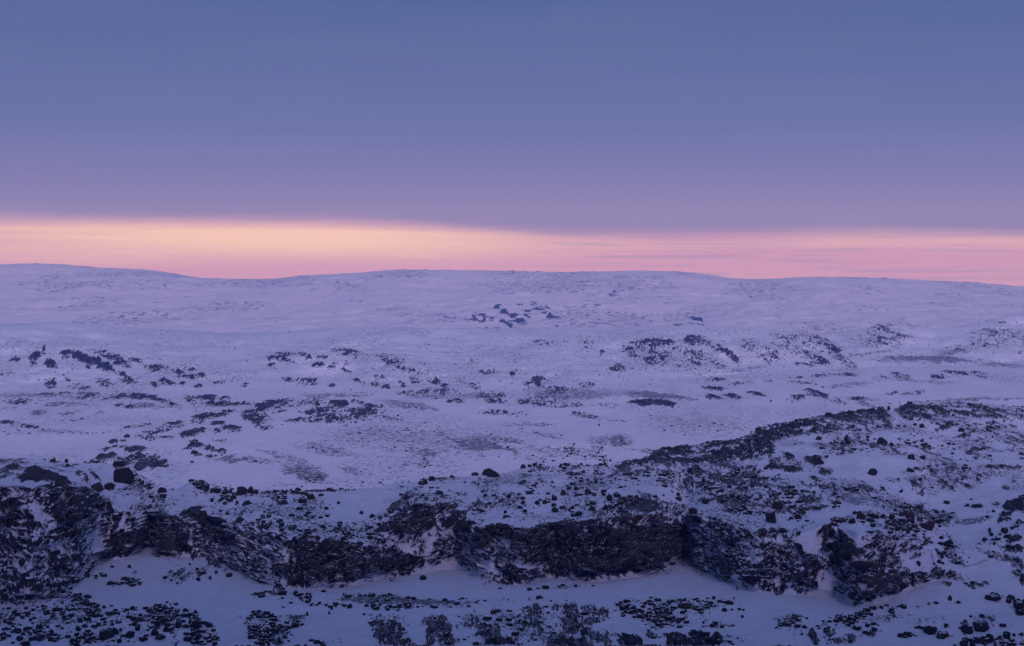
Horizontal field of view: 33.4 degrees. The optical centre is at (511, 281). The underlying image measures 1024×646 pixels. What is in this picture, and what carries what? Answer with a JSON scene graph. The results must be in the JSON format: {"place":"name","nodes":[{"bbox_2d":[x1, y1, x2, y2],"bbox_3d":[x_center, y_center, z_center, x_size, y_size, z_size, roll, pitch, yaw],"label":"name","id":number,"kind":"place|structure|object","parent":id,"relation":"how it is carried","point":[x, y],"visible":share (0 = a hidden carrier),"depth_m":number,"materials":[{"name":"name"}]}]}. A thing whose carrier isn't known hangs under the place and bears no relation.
{"place":"outdoors","nodes":[
{"label":"outdoors","id":0,"kind":"place"},
{"bbox_2d":[0,403,1023,645],"bbox_3d":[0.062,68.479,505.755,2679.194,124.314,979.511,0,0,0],"label":"ground","id":1,"kind":"structure","parent":0,"point":[643,542],"depth_m":420.77,"materials":[{"name":"white snow"}]},
{"bbox_2d":[16,635,23,640],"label":"boulder","id":2,"kind":"object","parent":1,"relation":"on","point":[19,638],"visible":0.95,"depth_m":366.68,"materials":[{"name":"grey stone"}]},
{"bbox_2d":[18,558,24,566],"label":"boulder","id":3,"kind":"object","parent":1,"relation":"on","point":[21,561],"visible":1,"depth_m":391.15,"materials":[{"name":"grey stone"}]},
{"bbox_2d":[21,640,29,645],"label":"boulder","id":4,"kind":"object","parent":1,"relation":"on","point":[25,642],"visible":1,"depth_m":362.71,"materials":[{"name":"black stone"}]},
{"bbox_2d":[43,609,49,614],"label":"boulder","id":5,"kind":"object","parent":1,"relation":"on","point":[46,611],"visible":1,"depth_m":382.45,"materials":[{"name":"black stone"}]},
{"bbox_2d":[91,482,103,491],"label":"boulder","id":6,"kind":"object","parent":1,"relation":"on","point":[98,487],"visible":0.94,"depth_m":464.36,"materials":[{"name":"grey stone"}]},
{"bbox_2d":[99,628,112,639],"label":"boulder","id":7,"kind":"object","parent":1,"relation":"on","point":[105,633],"visible":1,"depth_m":367.69,"materials":[{"name":"stone"}]},
{"bbox_2d":[104,482,114,489],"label":"boulder","id":8,"kind":"object","parent":1,"relation":"on","point":[109,485],"visible":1,"depth_m":476.07,"materials":[{"name":"grey stone"}]},
{"bbox_2d":[111,627,118,634],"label":"boulder","id":9,"kind":"object","parent":1,"relation":"on","point":[115,631],"visible":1,"depth_m":370.35,"materials":[{"name":"grey stone"}]},
{"bbox_2d":[113,466,134,484],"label":"boulder","id":10,"kind":"object","parent":1,"relation":"on","point":[125,475],"visible":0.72,"depth_m":488.79,"materials":[{"name":"grey stone"}]},
{"bbox_2d":[125,630,134,637],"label":"boulder","id":11,"kind":"object","parent":1,"relation":"on","point":[129,634],"visible":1,"depth_m":368.30,"materials":[{"name":"grey stone"}]},
{"bbox_2d":[150,628,158,635],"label":"boulder","id":12,"kind":"object","parent":1,"relation":"on","point":[154,632],"visible":1,"depth_m":370.37,"materials":[{"name":"grey stone"}]},
{"bbox_2d":[154,620,160,626],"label":"boulder","id":13,"kind":"object","parent":1,"relation":"on","point":[157,623],"visible":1,"depth_m":374.07,"materials":[{"name":"black stone"}]},
{"bbox_2d":[155,633,165,639],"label":"boulder","id":14,"kind":"object","parent":1,"relation":"on","point":[159,636],"visible":1,"depth_m":368.87,"materials":[{"name":"grey stone"}]},
{"bbox_2d":[157,487,166,492],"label":"boulder","id":15,"kind":"object","parent":1,"relation":"on","point":[162,489],"visible":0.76,"depth_m":489.79,"materials":[{"name":"grey stone"}]},
{"bbox_2d":[164,625,168,631],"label":"boulder","id":16,"kind":"object","parent":1,"relation":"on","point":[166,628],"visible":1,"depth_m":371.89,"materials":[{"name":"grey stone"}]},
{"bbox_2d":[176,621,180,628],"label":"boulder","id":17,"kind":"object","parent":1,"relation":"on","point":[178,624],"visible":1,"depth_m":374.38,"materials":[{"name":"black stone"}]},
{"bbox_2d":[182,612,192,617],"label":"boulder","id":18,"kind":"object","parent":1,"relation":"on","point":[188,614],"visible":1,"depth_m":382.03,"materials":[{"name":"grey stone"}]},
{"bbox_2d":[183,636,191,641],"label":"boulder","id":19,"kind":"object","parent":1,"relation":"on","point":[187,638],"visible":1,"depth_m":368.84,"materials":[{"name":"grey stone"}]},
{"bbox_2d":[191,620,199,628],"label":"boulder","id":20,"kind":"object","parent":1,"relation":"on","point":[195,624],"visible":1,"depth_m":373.91,"materials":[{"name":"black stone"}]},
{"bbox_2d":[195,632,201,639],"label":"boulder","id":21,"kind":"object","parent":1,"relation":"on","point":[198,636],"visible":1,"depth_m":369.44,"materials":[{"name":"grey stone"}]},
{"bbox_2d":[210,487,220,492],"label":"boulder","id":22,"kind":"object","parent":1,"relation":"on","point":[215,490],"visible":1,"depth_m":488.01,"materials":[{"name":"grey stone"}]},
{"bbox_2d":[237,486,247,495],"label":"boulder","id":23,"kind":"object","parent":1,"relation":"on","point":[241,490],"visible":1,"depth_m":485.15,"materials":[{"name":"grey stone"}]},
{"bbox_2d":[242,500,251,505],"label":"boulder","id":24,"kind":"object","parent":1,"relation":"on","point":[246,502],"visible":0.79,"depth_m":468.83,"materials":[{"name":"grey stone"}]},
{"bbox_2d":[248,486,252,492],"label":"boulder","id":25,"kind":"object","parent":1,"relation":"on","point":[250,489],"visible":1,"depth_m":487.54,"materials":[{"name":"grey stone"}]},
{"bbox_2d":[277,499,287,503],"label":"boulder","id":26,"kind":"object","parent":1,"relation":"on","point":[280,501],"visible":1,"depth_m":467.48,"materials":[{"name":"grey stone"}]},
{"bbox_2d":[291,622,298,627],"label":"boulder","id":27,"kind":"object","parent":1,"relation":"on","point":[295,624],"visible":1,"depth_m":376.91,"materials":[{"name":"black stone"}]},
{"bbox_2d":[298,497,306,502],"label":"boulder","id":28,"kind":"object","parent":1,"relation":"on","point":[302,500],"visible":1,"depth_m":465.78,"materials":[{"name":"grey stone"}]},
{"bbox_2d":[307,493,314,499],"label":"boulder","id":29,"kind":"object","parent":1,"relation":"on","point":[310,496],"visible":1,"depth_m":470.84,"materials":[{"name":"grey stone"}]},
{"bbox_2d":[326,487,335,491],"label":"boulder","id":30,"kind":"object","parent":1,"relation":"on","point":[330,489],"visible":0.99,"depth_m":496.95,"materials":[{"name":"grey stone"}]},
{"bbox_2d":[435,490,443,494],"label":"boulder","id":31,"kind":"object","parent":1,"relation":"on","point":[438,492],"visible":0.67,"depth_m":472.80,"materials":[{"name":"grey stone"}]},
{"bbox_2d":[481,468,498,477],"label":"boulder","id":32,"kind":"object","parent":1,"relation":"on","point":[489,472],"visible":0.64,"depth_m":529.28,"materials":[{"name":"grey stone"}]},
{"bbox_2d":[0,404,1023,645],"bbox_3d":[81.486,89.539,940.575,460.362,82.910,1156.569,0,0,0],"label":"rubble","id":33,"kind":"object","parent":1,"relation":"on","point":[92,608],"visible":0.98,"depth_m":396.28,"materials":[{"name":"stone"}]},
{"bbox_2d":[551,506,557,512],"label":"boulder","id":34,"kind":"object","parent":1,"relation":"on","point":[554,509],"visible":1,"depth_m":456.94,"materials":[{"name":"grey stone"}]},
{"bbox_2d":[560,489,565,495],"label":"boulder","id":35,"kind":"object","parent":1,"relation":"on","point":[563,493],"visible":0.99,"depth_m":480.67,"materials":[{"name":"grey stone"}]},
{"bbox_2d":[585,488,590,494],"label":"boulder","id":36,"kind":"object","parent":1,"relation":"on","point":[588,490],"visible":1,"depth_m":477.36,"materials":[{"name":"grey stone"}]},
{"bbox_2d":[602,504,611,509],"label":"boulder","id":37,"kind":"object","parent":1,"relation":"on","point":[605,506],"visible":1,"depth_m":447.00,"materials":[{"name":"grey stone"}]},
{"bbox_2d":[606,494,611,500],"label":"boulder","id":38,"kind":"object","parent":1,"relation":"on","point":[609,497],"visible":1,"depth_m":461.81,"materials":[{"name":"grey stone"}]},
{"bbox_2d":[613,492,619,497],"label":"boulder","id":39,"kind":"object","parent":1,"relation":"on","point":[616,494],"visible":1,"depth_m":469.75,"materials":[{"name":"grey stone"}]},
{"bbox_2d":[678,602,691,608],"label":"boulder","id":40,"kind":"object","parent":1,"relation":"on","point":[686,605],"visible":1,"depth_m":389.79,"materials":[{"name":"black stone"}]},
{"bbox_2d":[688,507,696,513],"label":"boulder","id":41,"kind":"object","parent":1,"relation":"on","point":[691,510],"visible":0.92,"depth_m":448.33,"materials":[{"name":"grey stone"}]},
{"bbox_2d":[702,498,709,503],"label":"boulder","id":42,"kind":"object","parent":1,"relation":"on","point":[705,501],"visible":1,"depth_m":464.90,"materials":[{"name":"grey stone"}]},
{"bbox_2d":[708,485,721,488],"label":"boulder","id":43,"kind":"object","parent":1,"relation":"on","point":[713,487],"visible":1,"depth_m":491.19,"materials":[{"name":"grey stone"}]},
{"bbox_2d":[725,600,733,604],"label":"boulder","id":44,"kind":"object","parent":1,"relation":"on","point":[729,602],"visible":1,"depth_m":393.14,"materials":[{"name":"black stone"}]},
{"bbox_2d":[765,511,775,522],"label":"boulder","id":45,"kind":"object","parent":1,"relation":"on","point":[770,516],"visible":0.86,"depth_m":428.73,"materials":[{"name":"grey stone"}]},
{"bbox_2d":[773,499,782,509],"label":"boulder","id":46,"kind":"object","parent":1,"relation":"on","point":[777,504],"visible":0.98,"depth_m":453.05,"materials":[{"name":"grey stone"}]},
{"bbox_2d":[778,528,786,533],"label":"boulder","id":47,"kind":"object","parent":1,"relation":"on","point":[782,530],"visible":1,"depth_m":408.82,"materials":[{"name":"grey stone"}]},
{"bbox_2d":[795,513,801,518],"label":"boulder","id":48,"kind":"object","parent":1,"relation":"on","point":[798,516],"visible":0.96,"depth_m":431.32,"materials":[{"name":"grey stone"}]},
{"bbox_2d":[814,456,823,464],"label":"boulder","id":49,"kind":"object","parent":1,"relation":"on","point":[818,460],"visible":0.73,"depth_m":537.89,"materials":[{"name":"grey stone"}]},
{"bbox_2d":[848,517,855,523],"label":"boulder","id":50,"kind":"object","parent":1,"relation":"on","point":[852,520],"visible":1,"depth_m":410.38,"materials":[{"name":"grey stone"}]},
{"bbox_2d":[852,625,861,629],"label":"boulder","id":51,"kind":"object","parent":1,"relation":"on","point":[857,627],"visible":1,"depth_m":371.38,"materials":[{"name":"grey stone"}]},
{"bbox_2d":[856,513,865,519],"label":"boulder","id":52,"kind":"object","parent":1,"relation":"on","point":[861,516],"visible":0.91,"depth_m":420.88,"materials":[{"name":"grey stone"}]},
{"bbox_2d":[866,517,874,521],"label":"boulder","id":53,"kind":"object","parent":1,"relation":"on","point":[869,519],"visible":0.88,"depth_m":420.98,"materials":[{"name":"grey stone"}]},
{"bbox_2d":[868,468,877,475],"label":"boulder","id":54,"kind":"object","parent":1,"relation":"on","point":[872,471],"visible":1,"depth_m":511.82,"materials":[{"name":"grey stone"}]},
{"bbox_2d":[871,513,878,518],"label":"boulder","id":55,"kind":"object","parent":1,"relation":"on","point":[874,515],"visible":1,"depth_m":425.71,"materials":[{"name":"grey stone"}]},
{"bbox_2d":[877,437,887,444],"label":"boulder","id":56,"kind":"object","parent":1,"relation":"on","point":[881,440],"visible":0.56,"depth_m":590.72,"materials":[{"name":"grey stone"}]},
{"bbox_2d":[889,512,894,518],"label":"boulder","id":57,"kind":"object","parent":1,"relation":"on","point":[891,515],"visible":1,"depth_m":429.11,"materials":[{"name":"grey stone"}]},
{"bbox_2d":[898,511,905,516],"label":"boulder","id":58,"kind":"object","parent":1,"relation":"on","point":[901,513],"visible":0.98,"depth_m":441.73,"materials":[{"name":"grey stone"}]},
{"bbox_2d":[900,603,906,608],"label":"boulder","id":59,"kind":"object","parent":1,"relation":"on","point":[903,606],"visible":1,"depth_m":387.65,"materials":[{"name":"black stone"}]},
{"bbox_2d":[903,509,914,519],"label":"boulder","id":60,"kind":"object","parent":1,"relation":"on","point":[909,513],"visible":0.68,"depth_m":443.00,"materials":[{"name":"grey stone"}]},
{"bbox_2d":[906,467,914,472],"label":"boulder","id":61,"kind":"object","parent":1,"relation":"on","point":[909,469],"visible":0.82,"depth_m":534.20,"materials":[{"name":"grey stone"}]},
{"bbox_2d":[907,454,914,459],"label":"boulder","id":62,"kind":"object","parent":1,"relation":"on","point":[911,456],"visible":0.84,"depth_m":564.84,"materials":[{"name":"grey stone"}]},
{"bbox_2d":[922,520,934,530],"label":"boulder","id":63,"kind":"object","parent":1,"relation":"on","point":[929,524],"visible":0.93,"depth_m":441.24,"materials":[{"name":"grey stone"}]},
{"bbox_2d":[923,625,936,634],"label":"boulder","id":64,"kind":"object","parent":1,"relation":"on","point":[930,630],"visible":1,"depth_m":371.00,"materials":[{"name":"grey stone"}]},
{"bbox_2d":[936,632,947,638],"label":"boulder","id":65,"kind":"object","parent":1,"relation":"on","point":[942,635],"visible":1,"depth_m":367.62,"materials":[{"name":"grey stone"}]},
{"bbox_2d":[944,539,953,546],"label":"boulder","id":66,"kind":"object","parent":1,"relation":"on","point":[947,543],"visible":1,"depth_m":425.78,"materials":[{"name":"grey stone"}]},
{"bbox_2d":[959,639,967,645],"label":"boulder","id":67,"kind":"object","parent":1,"relation":"on","point":[963,642],"visible":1,"depth_m":362.93,"materials":[{"name":"grey stone"}]},
{"bbox_2d":[961,624,972,633],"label":"boulder","id":68,"kind":"object","parent":1,"relation":"on","point":[966,629],"visible":1,"depth_m":373.17,"materials":[{"name":"grey stone"}]},
{"bbox_2d":[971,503,982,507],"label":"boulder","id":69,"kind":"object","parent":1,"relation":"on","point":[978,505],"visible":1,"depth_m":481.93,"materials":[{"name":"grey stone"}]},
{"bbox_2d":[975,637,983,643],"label":"boulder","id":70,"kind":"object","parent":1,"relation":"on","point":[979,640],"visible":1,"depth_m":364.87,"materials":[{"name":"black stone"}]},
{"bbox_2d":[973,622,989,631],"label":"boulder","id":71,"kind":"object","parent":1,"relation":"on","point":[981,627],"visible":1,"depth_m":374.04,"materials":[{"name":"grey stone"}]},
{"bbox_2d":[986,633,993,640],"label":"boulder","id":72,"kind":"object","parent":1,"relation":"on","point":[988,635],"visible":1,"depth_m":367.59,"materials":[{"name":"grey stone"}]},
{"bbox_2d":[985,593,1001,600],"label":"boulder","id":73,"kind":"object","parent":1,"relation":"on","point":[993,597],"visible":1,"depth_m":395.36,"materials":[{"name":"black stone"}]},
{"bbox_2d":[1001,527,1008,532],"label":"boulder","id":74,"kind":"object","parent":1,"relation":"on","point":[1003,529],"visible":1,"depth_m":435.05,"materials":[{"name":"grey stone"}]},
{"bbox_2d":[1003,631,1010,638],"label":"boulder","id":75,"kind":"object","parent":1,"relation":"on","point":[1006,634],"visible":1,"depth_m":369.73,"materials":[{"name":"grey stone"}]},
{"bbox_2d":[1013,600,1023,608],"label":"boulder","id":76,"kind":"object","parent":1,"relation":"on","point":[1018,603],"visible":1,"depth_m":390.06,"materials":[{"name":"black stone"}]},
{"bbox_2d":[1015,609,1023,615],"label":"boulder","id":77,"kind":"object","parent":1,"relation":"on","point":[1020,612],"visible":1,"depth_m":386.82,"materials":[{"name":"black stone"}]},
{"bbox_2d":[0,313,1023,491],"bbox_3d":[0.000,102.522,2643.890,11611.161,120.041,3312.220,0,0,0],"label":"valley ground","id":78,"kind":"structure","parent":0,"point":[447,417],"depth_m":2000.45,"materials":[{"name":"white snow"}]},
{"bbox_2d":[0,328,1022,491],"bbox_3d":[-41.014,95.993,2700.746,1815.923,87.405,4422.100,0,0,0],"label":"valley rubble","id":79,"kind":"object","parent":78,"relation":"on","point":[118,462],"visible":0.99,"depth_m":1832.83,"materials":[{"name":"stone"}]},
{"bbox_2d":[0,263,1023,332],"bbox_3d":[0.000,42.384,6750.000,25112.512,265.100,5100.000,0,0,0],"label":"hills","id":80,"kind":"structure","parent":0,"point":[139,298],"depth_m":6374.93,"materials":[{"name":"white snow"}]},
{"bbox_2d":[0,0,1023,285],"label":"sky","id":81,"kind":"structure","parent":0,"point":[225,139],"materials":[{"name":"blue"}]}
]}

